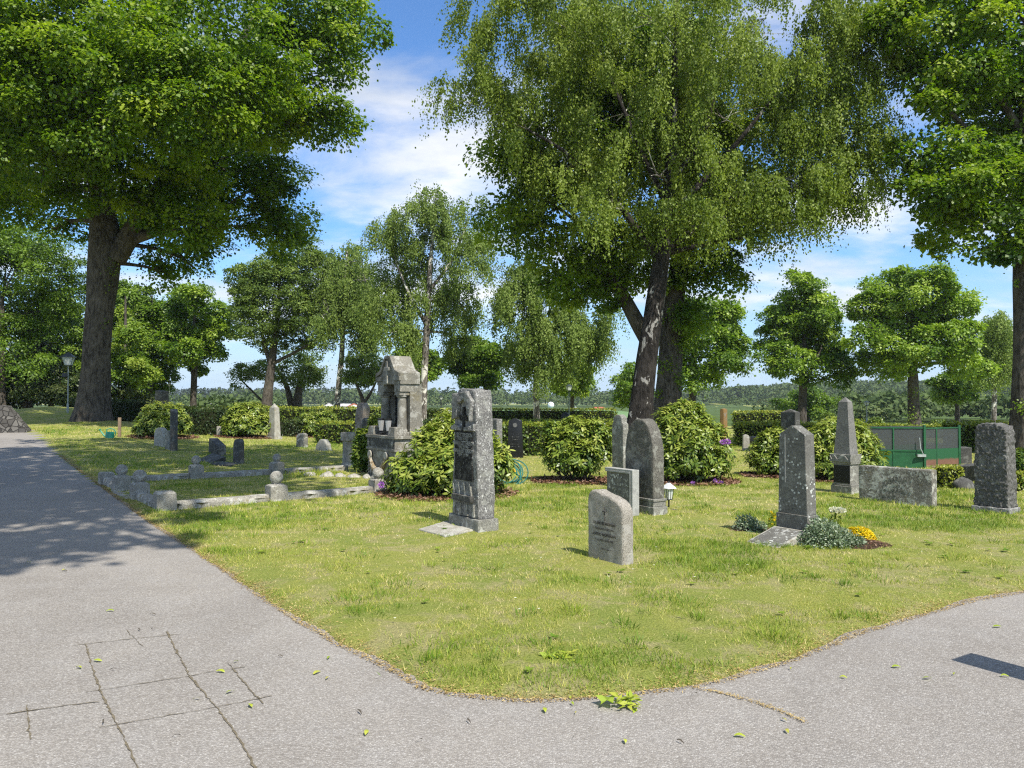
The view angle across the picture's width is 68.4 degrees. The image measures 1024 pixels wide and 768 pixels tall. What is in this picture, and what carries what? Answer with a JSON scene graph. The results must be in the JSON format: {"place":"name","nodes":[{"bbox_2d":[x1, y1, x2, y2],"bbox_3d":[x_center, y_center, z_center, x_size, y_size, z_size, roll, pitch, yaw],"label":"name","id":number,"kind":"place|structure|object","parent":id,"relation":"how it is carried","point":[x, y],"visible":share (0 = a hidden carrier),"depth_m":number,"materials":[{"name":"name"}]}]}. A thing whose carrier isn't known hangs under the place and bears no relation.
{"place":"outdoors","nodes":[
{"label":"outdoors","id":0,"kind":"place"},
{"bbox_2d":[13,399,1008,425],"bbox_3d":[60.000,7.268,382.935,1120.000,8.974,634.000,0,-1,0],"label":"meadow","id":1,"kind":"structure","parent":0,"point":[713,410],"depth_m":298.95,"materials":[{"name":"green plant"}]},
{"bbox_2d":[10,386,377,405],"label":"conifer wood","id":2,"kind":"object","parent":1,"relation":"on","point":[187,391],"visible":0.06,"depth_m":552.30,"materials":[{"name":"green plant"}]},
{"bbox_2d":[197,387,1010,421],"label":"willow scrub","id":3,"kind":"object","parent":1,"relation":"on","point":[888,405],"visible":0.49,"depth_m":95.43,"materials":[{"name":"green plant"}]},
{"bbox_2d":[0,0,1022,394],"label":"sky","id":4,"kind":"structure","parent":0,"point":[354,191],"materials":[{"name":"blue"}]},
{"bbox_2d":[0,430,1023,767],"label":"path","id":5,"kind":"structure","parent":0,"point":[124,566],"depth_m":4.12,"materials":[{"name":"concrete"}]},
{"bbox_2d":[7,628,271,767],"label":"path joint lines","id":6,"kind":"object","parent":5,"relation":"on","point":[126,743],"visible":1,"depth_m":3.96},
{"bbox_2d":[596,690,642,712],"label":"leaf sprig","id":7,"kind":"object","parent":5,"relation":"on","point":[629,697],"visible":1,"depth_m":3.92,"materials":[{"name":"green plant"}]},
{"bbox_2d":[14,400,1023,698],"bbox_3d":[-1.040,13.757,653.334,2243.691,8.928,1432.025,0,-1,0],"label":"lawn","id":8,"kind":"structure","parent":0,"point":[604,606],"depth_m":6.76,"materials":[{"name":"green plant"}]},
{"bbox_2d":[0,405,30,432],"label":"rubble wall","id":9,"kind":"structure","parent":8,"relation":"on","point":[11,421],"depth_m":27.89,"materials":[{"name":"grey stone"}]},
{"bbox_2d":[0,220,87,405],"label":"beech tree","id":10,"kind":"object","parent":8,"relation":"on","point":[27,256],"visible":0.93,"depth_m":51.81,"materials":[{"name":"green plant"}]},
{"bbox_2d":[8,289,84,406],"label":"maple tree","id":11,"kind":"object","parent":8,"relation":"on","point":[70,340],"visible":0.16,"depth_m":61.07,"materials":[{"name":"green plant"}]},
{"bbox_2d":[61,352,75,412],"bbox_3d":[-23.568,0.037,40.010,0.645,3.445,0.645,0,-1,-17],"label":"lamp post","id":12,"kind":"object","parent":8,"relation":"on","point":[68,358],"visible":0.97,"depth_m":39.92,"materials":[{"name":"grey metal"}]},
{"bbox_2d":[6,296,154,408],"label":"holly bush","id":13,"kind":"object","parent":8,"relation":"on","point":[53,388],"visible":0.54,"depth_m":53.84,"materials":[{"name":"green plant"}]},
{"bbox_2d":[111,464,130,491],"bbox_3d":[-6.923,1.722,13.357,0.279,0.597,0.278,1,-2,-39],"label":"kerb post","id":14,"kind":"object","parent":8,"relation":"on","point":[121,480],"visible":0.68,"depth_m":13.27,"materials":[{"name":"stone"}]},
{"bbox_2d":[111,399,148,421],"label":"hedge","id":15,"kind":"object","parent":8,"relation":"on","point":[126,410],"visible":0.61,"depth_m":35.85,"materials":[{"name":"green plant"}]},
{"bbox_2d":[112,279,165,331],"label":"maple tree","id":16,"kind":"object","parent":8,"relation":"on","point":[140,295],"visible":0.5,"depth_m":63.86,"materials":[{"name":"green plant"}]},
{"bbox_2d":[111,296,167,399],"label":"lime tree","id":17,"kind":"object","parent":8,"relation":"on","point":[130,366],"visible":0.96,"depth_m":54.74,"materials":[{"name":"green plant"}]},
{"bbox_2d":[129,470,149,499],"bbox_3d":[-6.040,1.692,12.230,0.278,0.603,0.278,1,-2,-36],"label":"kerb post","id":18,"kind":"object","parent":8,"relation":"on","point":[139,484],"visible":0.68,"depth_m":12.15,"materials":[{"name":"stone"}]},
{"bbox_2d":[134,296,183,405],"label":"maple tree","id":19,"kind":"object","parent":8,"relation":"on","point":[155,326],"visible":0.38,"depth_m":63.89,"materials":[{"name":"green plant"}]},
{"bbox_2d":[131,473,189,481],"bbox_3d":[-7.120,1.927,14.948,1.347,0.259,0.200,1,-2,-32],"label":"kerb rail","id":20,"kind":"object","parent":8,"relation":"on","point":[168,476],"visible":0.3,"depth_m":15.01,"materials":[{"name":"stone"}]},
{"bbox_2d":[130,400,193,436],"bbox_3d":[-12.609,1.300,27.171,2.127,1.450,1.903,-1,-2,28],"label":"rhododendron","id":21,"kind":"object","parent":8,"relation":"on","point":[150,420],"visible":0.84,"depth_m":26.83,"materials":[{"name":"green plant"}]},
{"bbox_2d":[153,490,176,510],"bbox_3d":[-5.044,1.760,10.953,0.279,0.410,0.277,1,-2,-37],"label":"kerb post","id":22,"kind":"object","parent":8,"relation":"on","point":[164,499],"visible":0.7,"depth_m":10.86,"materials":[{"name":"stone"}]},
{"bbox_2d":[170,409,177,450],"bbox_3d":[-10.122,1.451,22.556,0.204,1.399,0.302,1,-2,-28],"label":"dark stele","id":23,"kind":"object","parent":8,"relation":"on","point":[173,429],"visible":0.88,"depth_m":22.44,"materials":[{"name":"stone"}]},
{"bbox_2d":[188,455,203,478],"bbox_3d":[-6.445,1.762,15.378,0.266,0.607,0.268,1,-2,-35],"label":"kerb post","id":24,"kind":"object","parent":8,"relation":"on","point":[195,469],"visible":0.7,"depth_m":15.29,"materials":[{"name":"stone"}]},
{"bbox_2d":[148,282,244,407],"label":"maple tree","id":25,"kind":"object","parent":8,"relation":"on","point":[186,336],"visible":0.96,"depth_m":61.55,"materials":[{"name":"green plant"}]},
{"bbox_2d":[0,0,402,421],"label":"maple tree","id":26,"kind":"object","parent":8,"relation":"on","point":[120,78],"visible":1,"depth_m":29.20,"materials":[{"name":"green plant"}]},
{"bbox_2d":[185,405,228,434],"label":"hedge","id":27,"kind":"object","parent":8,"relation":"on","point":[206,420],"visible":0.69,"depth_m":29.02,"materials":[{"name":"green plant"}]},
{"bbox_2d":[208,438,225,455],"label":"tilted gravestone","id":28,"kind":"object","parent":8,"relation":"on","point":[217,446],"visible":0.56,"depth_m":21.42,"materials":[{"name":"stone"}]},
{"bbox_2d":[177,494,269,508],"bbox_3d":[-4.392,1.849,11.457,1.376,0.255,0.202,1,-2,-38],"label":"kerb rail","id":29,"kind":"object","parent":8,"relation":"on","point":[198,503],"visible":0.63,"depth_m":11.35,"materials":[{"name":"stone"}]},
{"bbox_2d":[204,469,271,477],"bbox_3d":[-5.775,1.952,15.866,1.410,0.257,0.201,1,-2,-36],"label":"kerb rail","id":30,"kind":"object","parent":8,"relation":"on","point":[237,473],"visible":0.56,"depth_m":15.78,"materials":[{"name":"stone"}]},
{"bbox_2d":[233,439,243,463],"bbox_3d":[-6.925,1.774,19.090,0.177,0.770,0.444,1,-2,-35],"label":"shaded stele","id":31,"kind":"object","parent":8,"relation":"on","point":[238,451],"visible":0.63,"depth_m":18.94,"materials":[{"name":"stone"}]},
{"bbox_2d":[219,400,270,437],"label":"rhododendron","id":32,"kind":"object","parent":8,"relation":"on","point":[245,419],"visible":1,"depth_m":28.64,"materials":[{"name":"green plant"}]},
{"bbox_2d":[267,403,281,438],"bbox_3d":[-9.153,1.504,29.008,0.595,1.511,0.340,-1,-2,40],"label":"pale obelisk","id":33,"kind":"object","parent":8,"relation":"on","point":[274,429],"visible":0.98,"depth_m":28.88,"materials":[{"name":"stone"}]},
{"bbox_2d":[265,471,287,501],"bbox_3d":[-3.742,1.684,11.968,0.288,0.607,0.288,1,-2,-38],"label":"kerb post","id":34,"kind":"object","parent":8,"relation":"on","point":[276,489],"visible":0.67,"depth_m":11.88,"materials":[{"name":"stone"}]},
{"bbox_2d":[269,454,284,473],"bbox_3d":[-5.107,1.802,16.359,0.271,0.577,0.269,1,-2,-38],"label":"kerb post","id":35,"kind":"object","parent":8,"relation":"on","point":[276,465],"visible":0.69,"depth_m":16.29,"materials":[{"name":"stone"}]},
{"bbox_2d":[223,348,332,406],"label":"fruit tree","id":36,"kind":"object","parent":8,"relation":"on","point":[306,372],"visible":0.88,"depth_m":64.56,"materials":[{"name":"green plant"}]},
{"bbox_2d":[180,404,380,424],"bbox_3d":[-10.825,2.151,34.876,10.363,2.463,1.926,0,-1,12],"label":"hedge","id":37,"kind":"object","parent":8,"relation":"on","point":[294,412],"visible":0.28,"depth_m":34.01,"materials":[{"name":"green plant"}]},
{"bbox_2d":[221,232,344,405],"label":"ash tree","id":38,"kind":"object","parent":8,"relation":"on","point":[250,287],"visible":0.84,"depth_m":56.70,"materials":[{"name":"green plant"}]},
{"bbox_2d":[280,418,307,436],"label":"hedge","id":39,"kind":"object","parent":8,"relation":"on","point":[288,429],"visible":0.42,"depth_m":30.66,"materials":[{"name":"green plant"}]},
{"bbox_2d":[285,465,347,472],"bbox_3d":[-4.402,1.976,16.876,1.497,0.256,0.201,1,-2,-36],"label":"kerb rail","id":40,"kind":"object","parent":8,"relation":"on","point":[338,467],"visible":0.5,"depth_m":16.85,"materials":[{"name":"stone"}]},
{"bbox_2d":[295,408,340,435],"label":"rhododendron","id":41,"kind":"object","parent":8,"relation":"on","point":[311,417],"visible":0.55,"depth_m":31.19,"materials":[{"name":"green plant"}]},
{"bbox_2d":[283,466,356,477],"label":"grass tuft","id":42,"kind":"object","parent":8,"relation":"on","point":[320,472],"visible":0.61,"depth_m":16.16,"materials":[{"name":"green plant"}]},
{"bbox_2d":[288,486,373,499],"bbox_3d":[-3.030,1.874,12.522,1.542,0.258,0.203,1,-2,-38],"label":"kerb rail","id":43,"kind":"object","parent":8,"relation":"on","point":[307,494],"visible":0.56,"depth_m":12.43,"materials":[{"name":"stone"}]},
{"bbox_2d":[312,420,354,443],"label":"hedge","id":44,"kind":"object","parent":8,"relation":"on","point":[329,431],"visible":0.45,"depth_m":27.49,"materials":[{"name":"green plant"}]},
{"bbox_2d":[298,239,386,406],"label":"birch tree","id":45,"kind":"object","parent":8,"relation":"on","point":[348,281],"visible":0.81,"depth_m":55.18,"materials":[{"name":"green plant"}]},
{"bbox_2d":[340,432,355,466],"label":"short column","id":46,"kind":"structure","parent":8,"relation":"on","point":[346,439],"depth_m":18.25,"materials":[{"name":"stone"}]},
{"bbox_2d":[349,426,368,472],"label":"rhododendron","id":47,"kind":"object","parent":8,"relation":"on","point":[359,459],"visible":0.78,"depth_m":16.60,"materials":[{"name":"green plant"}]},
{"bbox_2d":[336,353,382,402],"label":"pollard tree","id":48,"kind":"object","parent":8,"relation":"on","point":[356,374],"visible":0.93,"depth_m":53.32,"materials":[{"name":"green plant"}]},
{"bbox_2d":[355,402,369,430],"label":"gravestone","id":49,"kind":"object","parent":8,"relation":"on","point":[362,410],"visible":0.32,"depth_m":22.17,"materials":[{"name":"stone"}]},
{"bbox_2d":[368,467,387,492],"bbox_3d":[-2.325,1.731,13.078,0.258,0.567,0.255,1,-2,-37],"label":"kerb post","id":50,"kind":"object","parent":8,"relation":"on","point":[377,472],"visible":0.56,"depth_m":13.00,"materials":[{"name":"stone"}]},
{"bbox_2d":[366,355,421,481],"bbox_3d":[-2.356,0.747,15.389,0.873,2.635,1.414,1,-2,-34],"label":"temple tomb","id":51,"kind":"object","parent":8,"relation":"on","point":[399,385],"visible":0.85,"depth_m":15.08,"materials":[{"name":"stone"}]},
{"bbox_2d":[390,343,448,383],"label":"maple tree","id":52,"kind":"object","parent":8,"relation":"on","point":[435,369],"visible":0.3,"depth_m":64.87,"materials":[{"name":"green plant"}]},
{"bbox_2d":[350,179,509,420],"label":"birch tree","id":53,"kind":"object","parent":8,"relation":"on","point":[427,214],"visible":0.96,"depth_m":47.86,"materials":[{"name":"green plant"}]},
{"bbox_2d":[419,521,472,536],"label":"grave slab","id":54,"kind":"structure","parent":8,"relation":"on","point":[437,528],"depth_m":9.13,"materials":[{"name":"stone"}]},
{"bbox_2d":[375,485,519,501],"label":"leaf mulch","id":55,"kind":"object","parent":8,"relation":"on","point":[413,495],"visible":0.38,"depth_m":12.34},
{"bbox_2d":[378,411,517,497],"bbox_3d":[-1.123,1.201,12.594,1.830,1.542,2.269,-1,-2,44],"label":"rhododendron","id":56,"kind":"object","parent":8,"relation":"on","point":[428,463],"visible":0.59,"depth_m":12.45,"materials":[{"name":"green plant"}]},
{"bbox_2d":[433,335,510,390],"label":"round tree","id":57,"kind":"object","parent":8,"relation":"on","point":[475,373],"visible":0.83,"depth_m":50.83,"materials":[{"name":"green plant"}]},
{"bbox_2d":[449,388,498,532],"bbox_3d":[-0.499,1.001,9.429,0.338,1.894,0.769,1,-2,-33],"label":"pillar gravestone","id":58,"kind":"object","parent":8,"relation":"on","point":[473,495],"visible":0.94,"depth_m":9.22,"materials":[{"name":"grey stone"}]},
{"bbox_2d":[507,418,523,457],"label":"black gravestone","id":59,"kind":"object","parent":8,"relation":"on","point":[515,436],"visible":0.93,"depth_m":21.06,"materials":[{"name":"stone"}]},
{"bbox_2d":[427,407,617,421],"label":"hedge","id":60,"kind":"object","parent":8,"relation":"on","point":[551,413],"visible":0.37,"depth_m":49.97,"materials":[{"name":"green plant"}]},
{"bbox_2d":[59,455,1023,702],"bbox_3d":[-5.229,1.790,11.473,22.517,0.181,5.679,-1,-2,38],"label":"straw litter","id":61,"kind":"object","parent":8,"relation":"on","point":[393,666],"visible":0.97,"depth_m":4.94,"materials":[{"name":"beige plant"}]},
{"bbox_2d":[479,252,630,420],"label":"birch tree","id":62,"kind":"object","parent":8,"relation":"on","point":[540,338],"visible":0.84,"depth_m":44.24,"materials":[{"name":"green plant"}]},
{"bbox_2d":[502,419,628,455],"bbox_3d":[1.312,2.198,22.174,4.285,2.303,1.193,0,-1,0],"label":"hedge","id":63,"kind":"object","parent":8,"relation":"on","point":[531,435],"visible":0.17,"depth_m":21.87,"materials":[{"name":"green plant"}]},
{"bbox_2d":[531,474,606,484],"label":"leaf mulch","id":64,"kind":"object","parent":8,"relation":"on","point":[591,479],"visible":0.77,"depth_m":14.62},
{"bbox_2d":[547,356,598,407],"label":"maple tree","id":65,"kind":"object","parent":8,"relation":"on","point":[584,391],"visible":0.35,"depth_m":56.87,"materials":[{"name":"green plant"}]},
{"bbox_2d":[536,415,611,480],"bbox_3d":[1.271,1.299,14.791,1.625,1.402,1.096,0,-1,0],"label":"rhododendron","id":66,"kind":"object","parent":8,"relation":"on","point":[575,444],"visible":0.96,"depth_m":14.58,"materials":[{"name":"green plant"}]},
{"bbox_2d":[153,378,1010,407],"bbox_3d":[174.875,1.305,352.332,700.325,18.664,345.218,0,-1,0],"label":"hedge","id":67,"kind":"object","parent":8,"relation":"on","point":[739,394],"visible":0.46,"depth_m":399.33,"materials":[{"name":"green plant"}]},
{"bbox_2d":[174,498,1009,671],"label":"lawn weeds","id":68,"kind":"object","parent":8,"relation":"on","point":[528,668],"visible":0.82,"depth_m":7.79,"materials":[{"name":"green plant"}]},
{"bbox_2d":[588,489,632,564],"bbox_3d":[0.972,1.479,7.459,0.161,0.843,0.526,1,-2,-35],"label":"rounded gravestone","id":69,"kind":"object","parent":8,"relation":"on","point":[610,528],"visible":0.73,"depth_m":7.36,"materials":[{"name":"stone"}]},
{"bbox_2d":[612,415,627,467],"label":"grey gravestone","id":70,"kind":"object","parent":8,"relation":"on","point":[619,430],"visible":0.54,"depth_m":13.73,"materials":[{"name":"stone"}]},
{"bbox_2d":[605,467,638,515],"bbox_3d":[1.543,1.571,10.610,0.129,0.761,0.597,1,-2,-32],"label":"framed gravestone","id":71,"kind":"object","parent":8,"relation":"on","point":[623,483],"visible":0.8,"depth_m":10.47,"materials":[{"name":"stone"}]},
{"bbox_2d":[456,0,793,433],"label":"maple tree","id":72,"kind":"object","parent":8,"relation":"on","point":[601,277],"visible":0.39,"depth_m":26.48,"materials":[{"name":"green plant"}]},
{"bbox_2d":[606,361,654,410],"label":"maple tree","id":73,"kind":"object","parent":8,"relation":"on","point":[623,386],"visible":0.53,"depth_m":60.12,"materials":[{"name":"green plant"}]},
{"bbox_2d":[625,419,666,515],"bbox_3d":[1.882,1.223,10.720,0.266,1.462,0.650,1,-2,-33],"label":"arched gravestone","id":74,"kind":"object","parent":8,"relation":"on","point":[644,451],"visible":0.79,"depth_m":10.53,"materials":[{"name":"grey stone"}]},
{"bbox_2d":[408,0,922,429],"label":"birch tree","id":75,"kind":"object","parent":8,"relation":"on","point":[817,187],"visible":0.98,"depth_m":22.70,"materials":[{"name":"green plant"}]},
{"bbox_2d":[651,397,736,484],"bbox_3d":[3.525,1.119,14.741,1.797,1.760,1.528,0,-1,0],"label":"rhododendron","id":76,"kind":"object","parent":8,"relation":"on","point":[694,436],"visible":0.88,"depth_m":14.39,"materials":[{"name":"green plant"}]},
{"bbox_2d":[664,475,741,485],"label":"leaf mulch","id":77,"kind":"object","parent":8,"relation":"on","point":[726,482],"visible":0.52,"depth_m":14.37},
{"bbox_2d":[657,293,760,403],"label":"maple tree","id":78,"kind":"object","parent":8,"relation":"on","point":[728,352],"visible":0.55,"depth_m":46.54,"materials":[{"name":"green plant"}]},
{"bbox_2d":[734,526,768,531],"bbox_3d":[2.945,1.795,9.258,0.653,0.097,0.457,0,-1,0],"label":"soil bed","id":79,"kind":"object","parent":8,"relation":"on","point":[749,529],"visible":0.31,"depth_m":9.14,"materials":[{"name":"brown soil"}]},
{"bbox_2d":[731,513,767,531],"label":"ground cover plant","id":80,"kind":"object","parent":79,"relation":"on","point":[752,522],"visible":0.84,"depth_m":9.16,"materials":[{"name":"green plant"}]},
{"bbox_2d":[730,409,792,428],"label":"hedge","id":81,"kind":"object","parent":8,"relation":"on","point":[765,416],"visible":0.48,"depth_m":43.15,"materials":[{"name":"green plant"}]},
{"bbox_2d":[740,426,783,475],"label":"rhododendron","id":82,"kind":"object","parent":8,"relation":"on","point":[764,452],"visible":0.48,"depth_m":15.73,"materials":[{"name":"green plant"}]},
{"bbox_2d":[730,419,815,445],"bbox_3d":[9.192,2.321,26.396,3.022,2.236,1.177,-1,-1,22],"label":"hedge","id":83,"kind":"object","parent":8,"relation":"on","point":[749,428],"visible":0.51,"depth_m":26.40,"materials":[{"name":"green plant"}]},
{"bbox_2d":[747,526,806,547],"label":"sloping slab","id":84,"kind":"structure","parent":8,"relation":"on","point":[779,535],"depth_m":8.36,"materials":[{"name":"stone"}]},
{"bbox_2d":[781,409,799,430],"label":"pyramid gravestone","id":85,"kind":"object","parent":8,"relation":"on","point":[790,417],"visible":0.3,"depth_m":17.18,"materials":[{"name":"stone"}]},
{"bbox_2d":[776,425,818,542],"bbox_3d":[3.251,1.189,8.599,0.209,1.430,0.421,1,-2,-33],"label":"pointed gravestone","id":86,"kind":"object","parent":8,"relation":"on","point":[797,501],"visible":0.77,"depth_m":8.51,"materials":[{"name":"stone"}]},
{"bbox_2d":[769,386,842,421],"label":"willow bush","id":87,"kind":"object","parent":8,"relation":"on","point":[819,402],"visible":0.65,"depth_m":73.09,"materials":[{"name":"green plant"}]},
{"bbox_2d":[747,268,870,423],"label":"maple tree","id":88,"kind":"object","parent":8,"relation":"on","point":[803,327],"visible":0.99,"depth_m":49.03,"materials":[{"name":"green plant"}]},
{"bbox_2d":[830,397,861,493],"bbox_3d":[5.765,1.118,13.016,0.374,1.780,0.500,1,-2,-32],"label":"obelisk gravestone","id":89,"kind":"object","parent":8,"relation":"on","point":[845,457],"visible":0.84,"depth_m":12.93,"materials":[{"name":"stone"}]},
{"bbox_2d":[806,416,890,479],"bbox_3d":[6.577,1.294,15.143,1.828,1.433,1.588,-1,-2,31],"label":"rhododendron","id":90,"kind":"object","parent":8,"relation":"on","point":[824,433],"visible":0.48,"depth_m":14.83,"materials":[{"name":"green plant"}]},
{"bbox_2d":[832,540,892,549],"bbox_3d":[3.823,1.772,8.274,0.803,0.101,0.648,0,-1,0],"label":"soil bed","id":91,"kind":"object","parent":8,"relation":"on","point":[873,547],"visible":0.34,"depth_m":8.14,"materials":[{"name":"brown soil"}]},
{"bbox_2d":[796,514,857,548],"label":"ground cover plant","id":92,"kind":"object","parent":91,"relation":"on","point":[833,532],"visible":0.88,"depth_m":8.15,"materials":[{"name":"green plant"}]},
{"bbox_2d":[843,525,876,539],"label":"yellow flower","id":93,"kind":"object","parent":91,"relation":"on","point":[866,533],"visible":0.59,"depth_m":8.50,"materials":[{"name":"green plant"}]},
{"bbox_2d":[814,422,948,437],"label":"hedge","id":94,"kind":"object","parent":8,"relation":"on","point":[879,424],"visible":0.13,"depth_m":32.62,"materials":[{"name":"green plant"}]},
{"bbox_2d":[859,465,936,506],"bbox_3d":[5.960,1.635,11.678,0.177,0.687,1.118,1,-2,-38],"label":"wide gravestone","id":95,"kind":"object","parent":8,"relation":"on","point":[918,486],"visible":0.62,"depth_m":11.57,"materials":[{"name":"stone"}]},
{"bbox_2d":[868,425,960,467],"bbox_3d":[9.905,1.539,18.968,2.616,1.080,3.031,0,-1,0],"label":"waste container","id":96,"kind":"object","parent":8,"relation":"on","point":[905,453],"visible":0.57,"depth_m":18.28,"materials":[{"name":"green metal"}]},
{"bbox_2d":[835,261,1006,424],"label":"maple tree","id":97,"kind":"object","parent":8,"relation":"on","point":[935,323],"visible":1,"depth_m":44.86,"materials":[{"name":"green plant"}]},
{"bbox_2d":[829,0,1023,449],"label":"maple tree","id":98,"kind":"object","parent":8,"relation":"on","point":[970,82],"visible":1,"depth_m":21.49,"materials":[{"name":"green plant"}]},
{"bbox_2d":[930,464,964,487],"bbox_3d":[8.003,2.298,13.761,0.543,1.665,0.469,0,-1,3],"label":"box bush","id":99,"kind":"object","parent":8,"relation":"on","point":[948,475],"visible":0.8,"depth_m":13.66,"materials":[{"name":"green plant"}]},
{"bbox_2d":[922,369,988,421],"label":"maple tree","id":100,"kind":"object","parent":8,"relation":"on","point":[945,390],"visible":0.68,"depth_m":57.35,"materials":[{"name":"green plant"}]},
{"bbox_2d":[951,477,974,488],"bbox_3d":[8.152,1.842,13.645,0.394,0.335,0.378,0,-1,0],"label":"boulder","id":101,"kind":"object","parent":8,"relation":"on","point":[962,482],"visible":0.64,"depth_m":13.51,"materials":[{"name":"stone"}]},
{"bbox_2d":[939,419,1008,451],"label":"hedge","id":102,"kind":"object","parent":8,"relation":"on","point":[968,428],"visible":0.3,"depth_m":23.58,"materials":[{"name":"green plant"}]},
{"bbox_2d":[960,309,1012,421],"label":"birch tree","id":103,"kind":"object","parent":8,"relation":"on","point":[998,336],"visible":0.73,"depth_m":50.82,"materials":[{"name":"green plant"}]},
{"bbox_2d":[971,422,1019,513],"bbox_3d":[6.915,1.266,10.788,0.379,1.433,0.514,1,-2,-35],"label":"rough gravestone","id":104,"kind":"object","parent":8,"relation":"on","point":[995,476],"visible":0.91,"depth_m":10.67,"materials":[{"name":"stone"}]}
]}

